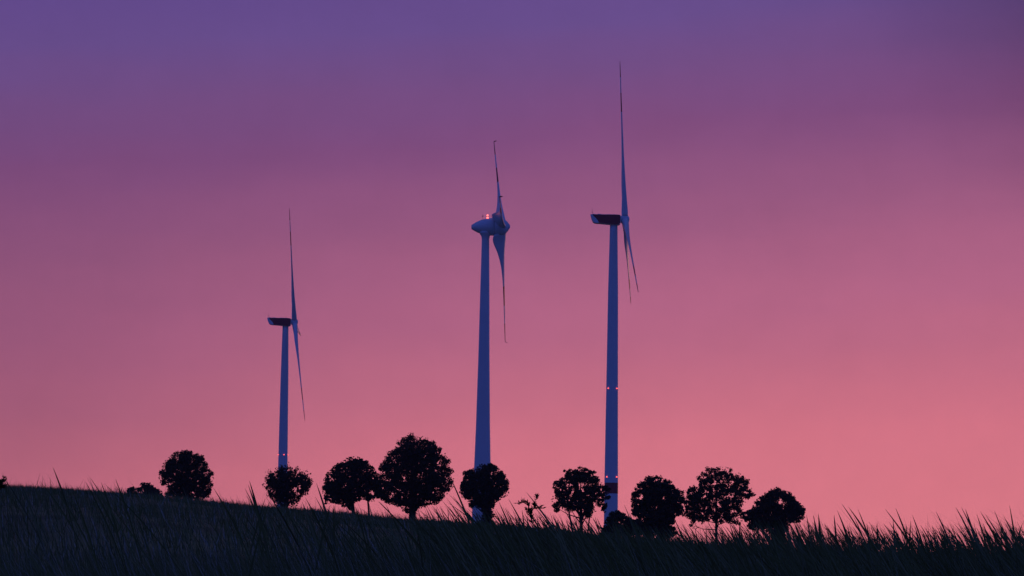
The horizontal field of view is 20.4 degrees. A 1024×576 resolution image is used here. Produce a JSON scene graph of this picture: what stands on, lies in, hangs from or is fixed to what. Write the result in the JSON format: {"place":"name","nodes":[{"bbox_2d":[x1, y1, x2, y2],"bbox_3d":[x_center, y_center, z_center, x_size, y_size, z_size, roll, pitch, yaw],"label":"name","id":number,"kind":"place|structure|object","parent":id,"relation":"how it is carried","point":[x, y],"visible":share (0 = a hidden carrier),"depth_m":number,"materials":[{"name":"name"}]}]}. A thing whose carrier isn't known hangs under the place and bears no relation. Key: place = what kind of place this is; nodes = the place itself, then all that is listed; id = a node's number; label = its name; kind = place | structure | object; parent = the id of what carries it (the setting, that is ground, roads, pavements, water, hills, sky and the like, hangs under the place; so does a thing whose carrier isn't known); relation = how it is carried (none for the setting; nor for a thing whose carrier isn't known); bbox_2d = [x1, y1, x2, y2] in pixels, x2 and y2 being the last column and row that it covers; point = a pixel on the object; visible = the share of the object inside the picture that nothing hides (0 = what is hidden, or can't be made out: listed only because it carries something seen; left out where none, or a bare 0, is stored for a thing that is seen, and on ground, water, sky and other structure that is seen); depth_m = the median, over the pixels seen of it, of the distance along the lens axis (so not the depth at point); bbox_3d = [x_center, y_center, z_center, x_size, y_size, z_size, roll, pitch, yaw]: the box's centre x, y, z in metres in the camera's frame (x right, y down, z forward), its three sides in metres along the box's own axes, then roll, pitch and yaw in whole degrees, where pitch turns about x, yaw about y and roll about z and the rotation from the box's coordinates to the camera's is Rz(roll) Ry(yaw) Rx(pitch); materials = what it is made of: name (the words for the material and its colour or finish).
{"place":"outdoors","nodes":[
{"label":"outdoors","id":0,"kind":"place"},
{"bbox_2d":[0,472,930,575],"bbox_3d":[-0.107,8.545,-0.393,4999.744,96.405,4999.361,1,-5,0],"label":"ground","id":1,"kind":"structure","parent":0,"point":[79,520],"depth_m":39.57,"materials":[{"name":"plant"}]},
{"bbox_2d":[0,480,5,573],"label":"weed plant","id":2,"kind":"object","parent":1,"relation":"on","point":[2,485],"visible":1,"depth_m":11.96,"materials":[{"name":"green plant"}]},
{"bbox_2d":[0,476,10,575],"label":"weed plant","id":3,"kind":"object","parent":1,"relation":"on","point":[7,515],"visible":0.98,"depth_m":11.96,"materials":[{"name":"green plant"}]},
{"bbox_2d":[127,487,136,493],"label":"bush","id":4,"kind":"object","parent":1,"relation":"on","point":[132,489],"visible":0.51,"depth_m":428.44,"materials":[{"name":"green plant"}]},
{"bbox_2d":[136,482,162,495],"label":"bush","id":5,"kind":"object","parent":1,"relation":"on","point":[148,487],"visible":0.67,"depth_m":427.87,"materials":[{"name":"green plant"}]},
{"bbox_2d":[158,450,213,498],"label":"tree","id":6,"kind":"object","parent":1,"relation":"on","point":[179,475],"visible":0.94,"depth_m":349.49,"materials":[{"name":"green plant"}]},
{"bbox_2d":[267,209,304,505],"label":"wind turbine","id":7,"kind":"object","parent":1,"relation":"on","point":[285,323],"visible":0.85,"depth_m":1150.75,"materials":[{"name":"white paint"}]},
{"bbox_2d":[262,462,312,507],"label":"tree","id":8,"kind":"object","parent":1,"relation":"on","point":[284,484],"visible":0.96,"depth_m":349.83,"materials":[{"name":"green plant"}]},
{"bbox_2d":[322,456,381,515],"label":"tree","id":9,"kind":"object","parent":1,"relation":"on","point":[355,478],"visible":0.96,"depth_m":345.40,"materials":[{"name":"green plant"}]},
{"bbox_2d":[371,432,453,518],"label":"tree","id":10,"kind":"object","parent":1,"relation":"on","point":[412,461],"visible":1,"depth_m":338.98,"materials":[{"name":"green plant"}]},
{"bbox_2d":[459,462,509,523],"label":"tree","id":11,"kind":"object","parent":1,"relation":"on","point":[494,488],"visible":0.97,"depth_m":333.70,"materials":[{"name":"green plant"}]},
{"bbox_2d":[471,141,509,521],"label":"wind turbine","id":12,"kind":"object","parent":1,"relation":"on","point":[496,226],"visible":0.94,"depth_m":974.24,"materials":[{"name":"white paint"}]},
{"bbox_2d":[3,468,1023,575],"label":"grass stalks","id":13,"kind":"object","parent":1,"relation":"on","point":[624,549],"depth_m":9.13,"materials":[{"name":"plant"}]},
{"bbox_2d":[515,494,545,570],"bbox_3d":[0.060,1.283,10.431,0.126,1.064,0.043,1,-5,0],"label":"weed plant","id":14,"kind":"object","parent":1,"relation":"on","point":[530,510],"visible":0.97,"depth_m":10.47,"materials":[{"name":"green plant"}]},
{"bbox_2d":[551,466,610,530],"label":"tree","id":15,"kind":"object","parent":1,"relation":"on","point":[587,497],"visible":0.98,"depth_m":333.92,"materials":[{"name":"green plant"}]},
{"bbox_2d":[590,69,637,535],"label":"wind turbine","id":16,"kind":"object","parent":1,"relation":"on","point":[613,221],"visible":0.99,"depth_m":901.99,"materials":[{"name":"white paint"}]},
{"bbox_2d":[600,510,643,536],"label":"bush","id":17,"kind":"object","parent":1,"relation":"on","point":[618,516],"visible":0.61,"depth_m":315.81,"materials":[{"name":"green plant"}]},
{"bbox_2d":[630,475,685,538],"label":"tree","id":18,"kind":"object","parent":1,"relation":"on","point":[655,493],"visible":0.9,"depth_m":327.39,"materials":[{"name":"green plant"}]},
{"bbox_2d":[681,466,755,539],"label":"tree","id":19,"kind":"object","parent":1,"relation":"on","point":[696,501],"visible":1,"depth_m":333.51,"materials":[{"name":"green plant"}]},
{"bbox_2d":[742,487,805,541],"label":"tree","id":20,"kind":"object","parent":1,"relation":"on","point":[768,507],"visible":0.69,"depth_m":325.22,"materials":[{"name":"green plant"}]},
{"bbox_2d":[0,507,1023,575],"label":"meadow grass","id":21,"kind":"structure","parent":0,"point":[184,571],"depth_m":13.17,"materials":[{"name":"plant"}]},
{"bbox_2d":[0,0,1023,549],"label":"sky","id":22,"kind":"structure","parent":0,"point":[825,198],"materials":[{"name":"pink"}]}
]}

